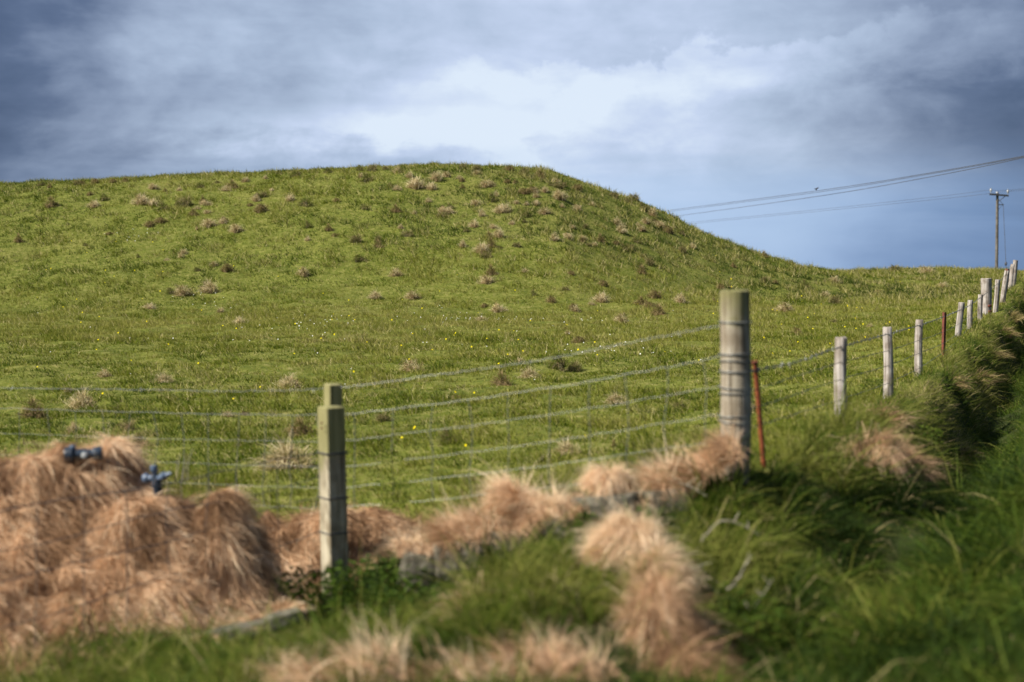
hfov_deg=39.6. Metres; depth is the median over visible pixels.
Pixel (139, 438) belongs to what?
grass tussock
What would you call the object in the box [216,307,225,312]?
grass tussock
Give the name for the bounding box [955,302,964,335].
fence post
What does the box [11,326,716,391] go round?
barbed wire
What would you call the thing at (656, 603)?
dead grass tussock
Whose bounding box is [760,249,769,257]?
grass tussock
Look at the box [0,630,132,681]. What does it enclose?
dead grass tussock
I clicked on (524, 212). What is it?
grass tussock
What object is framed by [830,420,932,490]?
dead grass tussock
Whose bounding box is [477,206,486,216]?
grass tussock
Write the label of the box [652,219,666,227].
grass tussock
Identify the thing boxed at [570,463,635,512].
dead grass tussock
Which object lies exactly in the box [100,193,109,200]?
grass tussock
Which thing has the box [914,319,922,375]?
fence post
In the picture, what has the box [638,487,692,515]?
wall stone
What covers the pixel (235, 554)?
dead grass mound
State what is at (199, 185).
grass tussock
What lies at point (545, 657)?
dead grass tussock
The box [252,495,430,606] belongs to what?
dead grass mound
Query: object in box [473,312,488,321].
grass tussock
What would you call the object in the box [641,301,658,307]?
grass tussock
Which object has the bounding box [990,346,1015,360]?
dead grass tussock
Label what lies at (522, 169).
grass tussock
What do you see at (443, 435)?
grass tussock
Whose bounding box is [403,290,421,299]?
grass tussock
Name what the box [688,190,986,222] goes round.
power cable
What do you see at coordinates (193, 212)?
grass tussock
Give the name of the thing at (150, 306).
grass tussock
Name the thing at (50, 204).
grass tussock
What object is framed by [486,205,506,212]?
grass tussock
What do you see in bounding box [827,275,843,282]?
grass tussock
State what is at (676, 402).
grass tussock
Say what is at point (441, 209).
grass tussock
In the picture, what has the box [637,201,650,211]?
grass tussock
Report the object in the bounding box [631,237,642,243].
grass tussock
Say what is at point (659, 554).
dead grass tussock
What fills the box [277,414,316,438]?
grass tussock
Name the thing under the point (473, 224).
grass tussock
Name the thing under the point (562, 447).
grass tussock
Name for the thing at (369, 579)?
weed
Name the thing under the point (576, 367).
grass tussock
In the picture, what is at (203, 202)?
grass tussock
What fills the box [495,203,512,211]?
grass tussock
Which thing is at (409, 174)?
grass tussock
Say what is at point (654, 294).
grass tussock
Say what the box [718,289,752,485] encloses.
strainer post
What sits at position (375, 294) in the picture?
grass tussock
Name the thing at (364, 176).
grass tussock
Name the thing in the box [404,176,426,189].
grass tussock
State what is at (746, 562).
dead stalk
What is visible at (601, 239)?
grass tussock
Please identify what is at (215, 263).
grass tussock
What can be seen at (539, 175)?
grass tussock
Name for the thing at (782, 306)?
grass tussock
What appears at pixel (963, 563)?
verge grass
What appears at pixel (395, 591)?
weed
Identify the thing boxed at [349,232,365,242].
grass tussock
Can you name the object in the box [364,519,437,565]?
dead grass tussock
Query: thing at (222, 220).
grass tussock
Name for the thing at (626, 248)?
grass tussock
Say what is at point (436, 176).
grass tussock
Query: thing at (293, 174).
grass tussock
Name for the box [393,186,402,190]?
grass tussock
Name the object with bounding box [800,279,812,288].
grass tussock
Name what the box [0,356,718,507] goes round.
wire netting
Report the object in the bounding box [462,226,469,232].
grass tussock
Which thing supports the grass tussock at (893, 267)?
on the ground at (24, 249)
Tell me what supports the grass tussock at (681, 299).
on the ground at (24, 249)
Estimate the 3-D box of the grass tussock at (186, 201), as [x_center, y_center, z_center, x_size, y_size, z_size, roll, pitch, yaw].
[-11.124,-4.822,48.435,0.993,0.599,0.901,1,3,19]
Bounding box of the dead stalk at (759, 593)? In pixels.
[744,575,772,625]
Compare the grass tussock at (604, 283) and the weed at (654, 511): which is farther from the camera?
the grass tussock at (604, 283)
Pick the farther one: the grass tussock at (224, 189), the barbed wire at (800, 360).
the grass tussock at (224, 189)
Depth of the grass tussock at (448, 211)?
47.02 m
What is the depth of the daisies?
26.55 m
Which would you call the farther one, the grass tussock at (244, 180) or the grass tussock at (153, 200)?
the grass tussock at (244, 180)
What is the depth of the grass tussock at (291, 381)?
16.96 m
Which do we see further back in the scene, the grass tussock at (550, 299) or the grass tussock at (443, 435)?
the grass tussock at (550, 299)
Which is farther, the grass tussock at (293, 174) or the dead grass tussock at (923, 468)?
the grass tussock at (293, 174)
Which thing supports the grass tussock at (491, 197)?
on the ground at (24, 249)
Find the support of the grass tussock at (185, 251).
on the ground at (24, 249)
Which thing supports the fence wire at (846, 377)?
attached to the strainer post at (735, 353)
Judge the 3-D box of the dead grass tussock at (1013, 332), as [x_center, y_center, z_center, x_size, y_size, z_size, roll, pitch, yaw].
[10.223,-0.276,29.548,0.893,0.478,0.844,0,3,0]
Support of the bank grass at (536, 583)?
on the ground at (24, 249)
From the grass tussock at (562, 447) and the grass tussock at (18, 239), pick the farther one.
the grass tussock at (18, 239)
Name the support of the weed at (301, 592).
on the ground at (24, 249)
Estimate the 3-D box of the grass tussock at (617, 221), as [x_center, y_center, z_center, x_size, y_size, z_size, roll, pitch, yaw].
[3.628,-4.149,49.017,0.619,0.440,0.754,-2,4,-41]
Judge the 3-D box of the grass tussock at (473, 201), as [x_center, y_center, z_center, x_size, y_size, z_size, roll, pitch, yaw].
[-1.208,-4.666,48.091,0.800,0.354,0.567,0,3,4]
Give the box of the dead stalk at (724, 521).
[696,512,758,558]
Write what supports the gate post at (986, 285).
on the ground at (24, 249)
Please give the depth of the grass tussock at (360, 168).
53.67 m
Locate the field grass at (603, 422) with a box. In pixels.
[0,329,969,575]
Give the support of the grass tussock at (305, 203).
on the ground at (24, 249)
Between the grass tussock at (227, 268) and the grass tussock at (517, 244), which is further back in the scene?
the grass tussock at (517, 244)
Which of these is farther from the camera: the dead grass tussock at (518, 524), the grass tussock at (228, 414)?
the grass tussock at (228, 414)
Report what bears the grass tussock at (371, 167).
on the ground at (24, 249)
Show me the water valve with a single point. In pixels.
(155, 478)
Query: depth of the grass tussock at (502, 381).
17.39 m
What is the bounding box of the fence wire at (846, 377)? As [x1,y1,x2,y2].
[752,314,978,408]
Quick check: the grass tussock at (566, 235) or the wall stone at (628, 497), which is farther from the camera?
the grass tussock at (566, 235)
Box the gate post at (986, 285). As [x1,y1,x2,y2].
[981,278,991,314]
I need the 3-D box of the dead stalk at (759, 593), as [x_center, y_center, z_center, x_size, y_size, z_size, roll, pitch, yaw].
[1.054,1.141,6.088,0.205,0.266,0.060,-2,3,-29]
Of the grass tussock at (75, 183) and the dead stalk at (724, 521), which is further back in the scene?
the grass tussock at (75, 183)
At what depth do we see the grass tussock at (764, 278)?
47.26 m
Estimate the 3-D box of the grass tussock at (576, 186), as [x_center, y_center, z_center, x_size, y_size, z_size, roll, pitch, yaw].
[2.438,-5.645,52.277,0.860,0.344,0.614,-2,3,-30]
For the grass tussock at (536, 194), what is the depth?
49.27 m
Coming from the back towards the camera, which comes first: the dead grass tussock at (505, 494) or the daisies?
the daisies
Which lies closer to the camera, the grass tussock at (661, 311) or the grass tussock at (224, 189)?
the grass tussock at (661, 311)
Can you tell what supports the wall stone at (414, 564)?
on the ground at (24, 249)
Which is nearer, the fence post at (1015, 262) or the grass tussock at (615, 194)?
the fence post at (1015, 262)
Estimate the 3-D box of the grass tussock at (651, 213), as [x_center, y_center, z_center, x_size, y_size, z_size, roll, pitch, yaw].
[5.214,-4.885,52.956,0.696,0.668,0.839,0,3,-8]
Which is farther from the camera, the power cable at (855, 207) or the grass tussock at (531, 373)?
the power cable at (855, 207)
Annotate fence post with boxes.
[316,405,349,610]
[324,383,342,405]
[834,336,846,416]
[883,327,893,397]
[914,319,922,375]
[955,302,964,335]
[967,300,972,328]
[977,294,982,319]
[993,279,999,312]
[1000,271,1009,302]
[1008,264,1014,287]
[1013,260,1017,286]
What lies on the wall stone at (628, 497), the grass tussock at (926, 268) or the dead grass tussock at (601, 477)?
the dead grass tussock at (601, 477)
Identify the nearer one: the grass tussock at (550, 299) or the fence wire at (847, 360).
the fence wire at (847, 360)
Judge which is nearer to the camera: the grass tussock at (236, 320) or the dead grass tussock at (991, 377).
the dead grass tussock at (991, 377)
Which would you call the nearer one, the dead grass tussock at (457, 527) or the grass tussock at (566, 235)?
the dead grass tussock at (457, 527)
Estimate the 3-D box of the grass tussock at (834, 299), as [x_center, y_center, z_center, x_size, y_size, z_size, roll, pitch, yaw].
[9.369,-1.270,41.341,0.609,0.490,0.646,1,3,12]
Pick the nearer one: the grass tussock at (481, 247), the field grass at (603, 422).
the field grass at (603, 422)
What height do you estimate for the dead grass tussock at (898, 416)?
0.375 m
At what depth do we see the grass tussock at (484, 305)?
37.15 m
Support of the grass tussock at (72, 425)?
on the ground at (24, 249)
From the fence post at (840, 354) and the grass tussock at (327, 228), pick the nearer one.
the fence post at (840, 354)
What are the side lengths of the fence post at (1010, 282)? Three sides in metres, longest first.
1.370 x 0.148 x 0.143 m
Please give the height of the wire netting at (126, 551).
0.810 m
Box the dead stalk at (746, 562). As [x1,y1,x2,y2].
[696,552,751,596]
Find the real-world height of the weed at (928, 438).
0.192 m
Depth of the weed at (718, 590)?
6.14 m
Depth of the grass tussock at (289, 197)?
48.68 m
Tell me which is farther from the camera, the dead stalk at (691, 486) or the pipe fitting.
the pipe fitting
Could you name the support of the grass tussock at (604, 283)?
on the ground at (24, 249)
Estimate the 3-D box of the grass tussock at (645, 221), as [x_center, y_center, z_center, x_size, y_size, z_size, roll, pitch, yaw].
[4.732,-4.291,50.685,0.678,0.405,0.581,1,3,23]
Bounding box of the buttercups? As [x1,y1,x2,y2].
[37,241,909,456]
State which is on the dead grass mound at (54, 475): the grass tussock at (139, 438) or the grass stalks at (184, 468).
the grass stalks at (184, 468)
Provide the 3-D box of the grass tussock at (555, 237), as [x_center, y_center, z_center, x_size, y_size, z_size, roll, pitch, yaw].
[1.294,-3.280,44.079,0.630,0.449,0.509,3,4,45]
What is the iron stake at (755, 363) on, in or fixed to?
on the ground at (24, 249)
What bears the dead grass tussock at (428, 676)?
on the ground at (24, 249)
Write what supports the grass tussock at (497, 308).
on the ground at (24, 249)
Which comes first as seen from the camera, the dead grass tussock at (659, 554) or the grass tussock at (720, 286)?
the dead grass tussock at (659, 554)
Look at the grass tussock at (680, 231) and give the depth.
51.60 m
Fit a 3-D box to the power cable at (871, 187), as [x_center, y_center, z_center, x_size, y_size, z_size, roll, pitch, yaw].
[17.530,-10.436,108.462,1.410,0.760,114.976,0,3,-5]
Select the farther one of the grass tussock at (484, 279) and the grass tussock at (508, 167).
the grass tussock at (508, 167)
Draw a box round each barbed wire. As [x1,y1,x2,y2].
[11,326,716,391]
[751,266,1012,371]
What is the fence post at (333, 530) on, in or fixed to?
on the ground at (24, 249)
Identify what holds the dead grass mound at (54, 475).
on the ground at (24, 249)
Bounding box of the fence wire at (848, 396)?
[751,317,980,427]
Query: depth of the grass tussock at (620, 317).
32.59 m
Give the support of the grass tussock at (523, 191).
on the ground at (24, 249)
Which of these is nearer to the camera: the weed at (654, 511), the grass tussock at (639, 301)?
the weed at (654, 511)
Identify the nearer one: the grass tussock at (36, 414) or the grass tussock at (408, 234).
the grass tussock at (36, 414)
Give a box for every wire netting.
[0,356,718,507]
[0,452,319,651]
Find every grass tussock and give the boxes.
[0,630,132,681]
[13,232,24,242]
[14,393,50,419]
[36,178,45,186]
[42,196,57,207]
[60,384,102,410]
[65,421,81,433]
[71,179,81,185]
[85,199,100,207]
[93,368,109,377]
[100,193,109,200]
[114,418,135,431]
[127,192,147,205]
[131,427,152,447]
[141,220,158,226]
[143,303,157,308]
[145,198,159,205]
[148,183,158,189]
[151,371,176,382]
[153,217,169,222]
[155,202,170,210]
[165,287,174,293]
[173,285,196,296]
[175,192,192,206]
[177,248,187,254]
[183,629,228,647]
[186,208,196,215]
[195,182,207,187]
[196,279,217,293]
[198,199,212,205]
[200,217,220,227]
[210,259,219,266]
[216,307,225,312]
[217,217,228,223]
[219,262,239,272]
[219,409,236,416]
[220,185,233,190]
[223,178,238,188]
[226,223,246,232]
[229,610,274,630]
[231,604,423,681]
[233,316,250,324]
[240,177,251,181]
[241,429,318,472]
[251,194,262,201]
[251,204,271,212]
[260,190,266,196]
[265,596,315,613]
[271,372,304,388]
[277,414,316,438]
[285,193,297,201]
[287,170,302,177]
[296,197,312,206]
[297,266,311,276]
[304,220,311,228]
[323,224,333,230]
[343,622,527,681]
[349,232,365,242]
[351,253,370,261]
[355,164,363,170]
[356,203,370,210]
[357,173,376,181]
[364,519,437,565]
[365,160,380,171]
[365,290,382,299]
[372,238,382,247]
[372,410,394,422]
[387,267,402,275]
[391,204,401,212]
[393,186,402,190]
[396,483,506,563]
[397,358,423,372]
[398,229,414,236]
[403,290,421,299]
[404,171,412,177]
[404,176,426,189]
[425,182,438,189]
[427,170,442,181]
[437,205,453,212]
[437,426,462,445]
[441,171,453,176]
[443,611,635,681]
[445,206,455,212]
[455,448,557,528]
[458,239,465,246]
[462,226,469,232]
[467,220,478,227]
[470,199,481,205]
[471,241,489,253]
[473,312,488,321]
[476,275,499,283]
[476,499,547,548]
[477,179,492,187]
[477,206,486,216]
[479,303,488,307]
[480,251,491,257]
[485,235,497,247]
[485,264,497,275]
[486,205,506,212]
[486,368,513,386]
[487,192,497,201]
[487,227,503,237]
[488,303,506,312]
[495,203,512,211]
[495,206,507,213]
[495,459,589,539]
[504,165,516,170]
[512,241,520,247]
[514,188,531,193]
[515,363,538,378]
[517,210,528,216]
[519,165,530,174]
[527,185,541,192]
[530,289,538,295]
[532,191,539,197]
[534,169,546,176]
[537,207,552,214]
[540,185,548,192]
[544,351,573,371]
[545,295,556,302]
[548,430,580,455]
[549,230,560,240]
[551,182,565,188]
[552,189,568,200]
[555,494,688,577]
[564,232,573,239]
[567,359,585,371]
[567,457,639,504]
[570,305,578,311]
[570,334,587,343]
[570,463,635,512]
[572,184,581,190]
[572,204,585,210]
[591,291,609,303]
[594,233,607,242]
[594,545,757,677]
[596,279,610,286]
[597,388,629,404]
[606,612,770,681]
[608,423,689,510]
[609,191,620,198]
[611,216,623,224]
[611,531,719,605]
[613,310,629,322]
[616,223,626,233]
[619,243,633,252]
[626,192,642,201]
[627,428,707,500]
[630,295,646,304]
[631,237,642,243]
[635,260,646,268]
[635,264,647,274]
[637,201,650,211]
[638,225,647,231]
[640,217,651,224]
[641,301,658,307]
[643,255,654,265]
[644,289,665,299]
[647,207,659,216]
[650,302,666,315]
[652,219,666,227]
[661,225,675,233]
[669,395,690,409]
[671,410,751,489]
[672,291,688,302]
[675,227,686,234]
[677,244,688,253]
[716,282,726,289]
[759,274,773,283]
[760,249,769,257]
[773,300,795,311]
[789,326,801,334]
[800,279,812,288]
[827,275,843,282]
[828,292,841,303]
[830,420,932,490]
[867,397,924,433]
[870,432,959,494]
[887,262,900,271]
[916,265,936,273]
[937,280,949,287]
[942,366,977,391]
[971,366,1010,386]
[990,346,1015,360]
[1001,321,1022,337]
[1006,307,1023,321]
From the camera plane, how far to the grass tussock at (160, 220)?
46.59 m
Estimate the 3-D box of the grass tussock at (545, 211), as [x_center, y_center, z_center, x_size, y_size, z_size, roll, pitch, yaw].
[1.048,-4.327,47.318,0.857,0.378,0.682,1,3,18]
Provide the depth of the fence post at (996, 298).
34.94 m
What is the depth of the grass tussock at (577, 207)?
48.94 m
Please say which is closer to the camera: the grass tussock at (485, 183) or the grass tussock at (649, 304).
the grass tussock at (649, 304)
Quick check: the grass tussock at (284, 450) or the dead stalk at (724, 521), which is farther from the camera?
the grass tussock at (284, 450)
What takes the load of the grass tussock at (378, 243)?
on the ground at (24, 249)
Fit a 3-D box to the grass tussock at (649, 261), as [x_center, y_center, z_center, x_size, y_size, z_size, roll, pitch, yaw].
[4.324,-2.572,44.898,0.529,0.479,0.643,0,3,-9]
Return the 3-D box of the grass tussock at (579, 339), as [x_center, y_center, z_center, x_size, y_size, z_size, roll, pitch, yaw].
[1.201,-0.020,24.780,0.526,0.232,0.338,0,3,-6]
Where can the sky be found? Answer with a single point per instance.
(685, 104)
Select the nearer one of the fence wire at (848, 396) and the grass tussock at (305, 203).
the fence wire at (848, 396)
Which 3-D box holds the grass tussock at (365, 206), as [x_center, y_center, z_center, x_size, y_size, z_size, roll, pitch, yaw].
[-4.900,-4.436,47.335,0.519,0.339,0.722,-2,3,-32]
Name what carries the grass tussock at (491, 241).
on the ground at (24, 249)
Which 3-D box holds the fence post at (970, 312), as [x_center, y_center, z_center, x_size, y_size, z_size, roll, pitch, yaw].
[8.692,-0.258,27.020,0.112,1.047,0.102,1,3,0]
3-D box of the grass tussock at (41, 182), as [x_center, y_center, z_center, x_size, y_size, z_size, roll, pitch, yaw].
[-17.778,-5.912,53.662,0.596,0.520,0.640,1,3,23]
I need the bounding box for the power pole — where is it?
[989,188,1008,267]
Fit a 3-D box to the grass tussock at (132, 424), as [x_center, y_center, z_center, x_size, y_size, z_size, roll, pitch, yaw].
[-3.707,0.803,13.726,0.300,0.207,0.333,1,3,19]
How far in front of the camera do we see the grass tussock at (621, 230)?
48.17 m
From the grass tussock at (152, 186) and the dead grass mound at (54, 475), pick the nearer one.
the dead grass mound at (54, 475)
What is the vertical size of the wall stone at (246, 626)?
0.196 m
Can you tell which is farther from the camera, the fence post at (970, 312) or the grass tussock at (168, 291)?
the grass tussock at (168, 291)
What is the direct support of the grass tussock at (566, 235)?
on the ground at (24, 249)
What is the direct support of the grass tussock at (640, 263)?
on the ground at (24, 249)
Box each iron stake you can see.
[751,360,766,466]
[941,312,946,354]
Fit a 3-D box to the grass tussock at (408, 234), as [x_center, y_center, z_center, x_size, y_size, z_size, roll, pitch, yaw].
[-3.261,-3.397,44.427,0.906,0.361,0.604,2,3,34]
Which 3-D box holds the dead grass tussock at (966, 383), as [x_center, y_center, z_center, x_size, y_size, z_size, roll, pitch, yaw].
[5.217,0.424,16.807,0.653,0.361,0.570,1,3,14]
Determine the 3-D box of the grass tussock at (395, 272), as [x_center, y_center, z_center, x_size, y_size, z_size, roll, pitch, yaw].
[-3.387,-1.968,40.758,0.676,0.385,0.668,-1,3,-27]
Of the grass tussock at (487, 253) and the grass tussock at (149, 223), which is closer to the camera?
the grass tussock at (487, 253)
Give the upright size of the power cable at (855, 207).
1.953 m
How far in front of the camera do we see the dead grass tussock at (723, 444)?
7.40 m
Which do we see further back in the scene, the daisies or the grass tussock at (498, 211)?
the grass tussock at (498, 211)
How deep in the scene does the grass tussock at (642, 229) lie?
49.40 m
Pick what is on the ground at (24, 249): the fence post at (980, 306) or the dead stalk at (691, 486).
the fence post at (980, 306)
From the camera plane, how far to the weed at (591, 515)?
7.05 m
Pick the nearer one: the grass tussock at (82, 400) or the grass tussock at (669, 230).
the grass tussock at (82, 400)
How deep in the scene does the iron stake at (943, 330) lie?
20.00 m
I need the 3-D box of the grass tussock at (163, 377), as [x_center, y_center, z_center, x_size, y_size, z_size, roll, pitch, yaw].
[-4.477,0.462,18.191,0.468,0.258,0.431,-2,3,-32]
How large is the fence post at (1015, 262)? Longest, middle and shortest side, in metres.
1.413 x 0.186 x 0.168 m
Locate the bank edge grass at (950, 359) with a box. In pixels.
[877,274,1023,493]
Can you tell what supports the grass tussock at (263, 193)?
on the ground at (24, 249)
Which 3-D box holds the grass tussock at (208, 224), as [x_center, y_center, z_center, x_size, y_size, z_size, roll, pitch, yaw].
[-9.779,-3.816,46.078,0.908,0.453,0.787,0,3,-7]
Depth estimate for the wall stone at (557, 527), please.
7.33 m
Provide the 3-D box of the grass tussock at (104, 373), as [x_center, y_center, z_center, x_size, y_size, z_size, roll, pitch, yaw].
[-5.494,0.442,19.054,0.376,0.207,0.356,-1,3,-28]
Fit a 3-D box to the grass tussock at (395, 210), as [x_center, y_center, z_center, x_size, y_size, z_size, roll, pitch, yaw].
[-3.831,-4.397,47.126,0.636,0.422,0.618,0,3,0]
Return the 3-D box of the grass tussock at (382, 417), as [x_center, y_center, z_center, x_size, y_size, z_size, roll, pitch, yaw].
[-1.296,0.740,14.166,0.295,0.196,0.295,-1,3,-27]
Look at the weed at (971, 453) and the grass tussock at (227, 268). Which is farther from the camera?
the grass tussock at (227, 268)
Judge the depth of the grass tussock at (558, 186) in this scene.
50.90 m
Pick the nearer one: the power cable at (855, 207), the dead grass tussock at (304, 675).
the dead grass tussock at (304, 675)
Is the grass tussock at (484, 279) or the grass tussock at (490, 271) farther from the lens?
the grass tussock at (490, 271)
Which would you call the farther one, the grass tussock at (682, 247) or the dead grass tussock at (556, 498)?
the grass tussock at (682, 247)
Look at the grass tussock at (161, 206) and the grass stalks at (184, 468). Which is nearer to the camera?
the grass stalks at (184, 468)
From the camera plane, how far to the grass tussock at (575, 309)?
36.09 m
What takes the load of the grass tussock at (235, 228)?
on the ground at (24, 249)
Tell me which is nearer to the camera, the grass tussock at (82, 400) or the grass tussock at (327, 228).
the grass tussock at (82, 400)
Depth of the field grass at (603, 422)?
15.50 m
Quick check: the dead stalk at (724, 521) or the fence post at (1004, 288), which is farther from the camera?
the fence post at (1004, 288)
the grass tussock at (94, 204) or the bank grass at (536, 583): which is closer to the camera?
the bank grass at (536, 583)
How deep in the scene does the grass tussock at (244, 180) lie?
52.54 m
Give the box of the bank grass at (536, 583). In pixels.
[0,353,992,681]
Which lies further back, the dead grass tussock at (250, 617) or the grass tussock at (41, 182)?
the grass tussock at (41, 182)
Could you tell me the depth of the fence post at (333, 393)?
8.61 m
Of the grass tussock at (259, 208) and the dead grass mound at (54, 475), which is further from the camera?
the grass tussock at (259, 208)
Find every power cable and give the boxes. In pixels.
[666,156,1022,210]
[680,157,1023,215]
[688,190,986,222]
[693,191,1005,223]
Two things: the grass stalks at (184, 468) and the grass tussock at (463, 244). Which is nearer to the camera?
the grass stalks at (184, 468)
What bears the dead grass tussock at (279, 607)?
on the wall stone at (246, 626)
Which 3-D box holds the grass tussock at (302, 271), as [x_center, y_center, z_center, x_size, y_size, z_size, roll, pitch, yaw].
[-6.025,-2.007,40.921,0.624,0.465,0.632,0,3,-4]
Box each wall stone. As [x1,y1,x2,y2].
[188,607,307,642]
[397,550,436,593]
[433,538,488,582]
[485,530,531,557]
[529,517,580,542]
[570,491,644,524]
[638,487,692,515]
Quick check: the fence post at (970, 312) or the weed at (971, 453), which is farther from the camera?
the fence post at (970, 312)
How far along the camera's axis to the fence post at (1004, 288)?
38.92 m
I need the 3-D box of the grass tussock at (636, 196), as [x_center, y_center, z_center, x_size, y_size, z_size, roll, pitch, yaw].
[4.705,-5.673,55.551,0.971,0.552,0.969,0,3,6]
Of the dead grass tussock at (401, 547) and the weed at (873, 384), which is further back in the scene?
the weed at (873, 384)
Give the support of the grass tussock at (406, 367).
on the ground at (24, 249)
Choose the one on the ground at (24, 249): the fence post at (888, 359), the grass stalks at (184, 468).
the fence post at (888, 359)
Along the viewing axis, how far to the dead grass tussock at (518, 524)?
7.35 m
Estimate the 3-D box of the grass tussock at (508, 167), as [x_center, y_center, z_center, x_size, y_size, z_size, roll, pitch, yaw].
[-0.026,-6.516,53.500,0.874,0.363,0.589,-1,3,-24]
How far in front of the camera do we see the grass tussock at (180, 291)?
38.88 m
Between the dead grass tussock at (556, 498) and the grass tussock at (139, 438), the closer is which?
the dead grass tussock at (556, 498)
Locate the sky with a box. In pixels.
[0,0,1023,270]
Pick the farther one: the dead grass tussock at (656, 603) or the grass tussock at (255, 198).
the grass tussock at (255, 198)
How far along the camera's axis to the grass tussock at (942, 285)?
53.45 m
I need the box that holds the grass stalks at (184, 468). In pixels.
[140,450,192,482]
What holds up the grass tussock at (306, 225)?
on the ground at (24, 249)
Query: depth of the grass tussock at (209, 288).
39.19 m
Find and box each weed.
[262,565,342,619]
[311,554,433,623]
[359,578,459,624]
[418,563,535,623]
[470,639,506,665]
[575,510,622,534]
[619,505,667,526]
[684,575,737,618]
[686,588,791,657]
[860,377,893,391]
[905,425,942,450]
[957,442,983,464]
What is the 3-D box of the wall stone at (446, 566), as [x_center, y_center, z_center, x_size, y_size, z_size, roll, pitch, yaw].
[-0.255,1.147,7.398,0.300,0.242,0.153,1,3,10]
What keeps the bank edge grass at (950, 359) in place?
on the ground at (24, 249)
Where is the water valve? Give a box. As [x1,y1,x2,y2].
[142,465,171,495]
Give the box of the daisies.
[37,232,700,383]
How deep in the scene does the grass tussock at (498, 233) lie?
44.19 m
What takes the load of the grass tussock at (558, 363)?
on the ground at (24, 249)
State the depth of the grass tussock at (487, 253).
42.39 m
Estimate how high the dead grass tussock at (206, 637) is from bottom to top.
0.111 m
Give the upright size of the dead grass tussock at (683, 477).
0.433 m
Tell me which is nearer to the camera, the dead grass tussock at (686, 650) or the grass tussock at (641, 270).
the dead grass tussock at (686, 650)
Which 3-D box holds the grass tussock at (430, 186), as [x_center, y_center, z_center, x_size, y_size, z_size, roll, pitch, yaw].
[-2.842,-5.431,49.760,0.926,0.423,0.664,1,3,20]
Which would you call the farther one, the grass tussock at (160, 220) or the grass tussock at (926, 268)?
the grass tussock at (926, 268)
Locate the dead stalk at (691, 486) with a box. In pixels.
[679,478,703,494]
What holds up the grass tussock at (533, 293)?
on the ground at (24, 249)
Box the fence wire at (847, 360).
[751,308,978,391]
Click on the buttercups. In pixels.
(445, 339)
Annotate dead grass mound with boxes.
[0,416,185,662]
[57,478,319,640]
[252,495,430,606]
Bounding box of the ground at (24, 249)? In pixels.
[0,165,1023,681]
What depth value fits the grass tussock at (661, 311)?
34.68 m
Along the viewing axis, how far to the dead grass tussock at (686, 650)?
5.28 m
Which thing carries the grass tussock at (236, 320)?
on the ground at (24, 249)
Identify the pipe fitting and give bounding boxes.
[64,445,102,462]
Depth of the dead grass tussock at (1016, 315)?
34.86 m
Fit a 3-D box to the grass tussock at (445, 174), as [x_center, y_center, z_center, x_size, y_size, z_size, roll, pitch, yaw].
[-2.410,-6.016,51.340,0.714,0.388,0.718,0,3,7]
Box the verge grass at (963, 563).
[740,338,1023,681]
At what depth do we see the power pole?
134.47 m
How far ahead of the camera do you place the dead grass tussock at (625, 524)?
6.31 m
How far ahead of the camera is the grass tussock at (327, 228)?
45.05 m
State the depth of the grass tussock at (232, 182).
51.38 m
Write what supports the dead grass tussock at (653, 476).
on the wall stone at (659, 505)
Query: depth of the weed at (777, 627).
5.85 m
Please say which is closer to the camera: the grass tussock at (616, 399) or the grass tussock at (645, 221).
the grass tussock at (616, 399)
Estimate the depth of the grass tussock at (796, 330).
27.33 m
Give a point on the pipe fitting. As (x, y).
(72, 453)
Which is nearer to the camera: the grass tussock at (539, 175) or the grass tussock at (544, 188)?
the grass tussock at (544, 188)
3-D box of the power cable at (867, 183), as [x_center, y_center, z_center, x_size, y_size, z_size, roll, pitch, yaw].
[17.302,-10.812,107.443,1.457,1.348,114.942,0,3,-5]
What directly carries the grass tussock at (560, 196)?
on the ground at (24, 249)
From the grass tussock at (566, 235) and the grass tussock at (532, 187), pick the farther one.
the grass tussock at (532, 187)
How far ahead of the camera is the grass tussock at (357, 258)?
42.02 m
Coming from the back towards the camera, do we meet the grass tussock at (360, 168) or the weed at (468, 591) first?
the grass tussock at (360, 168)

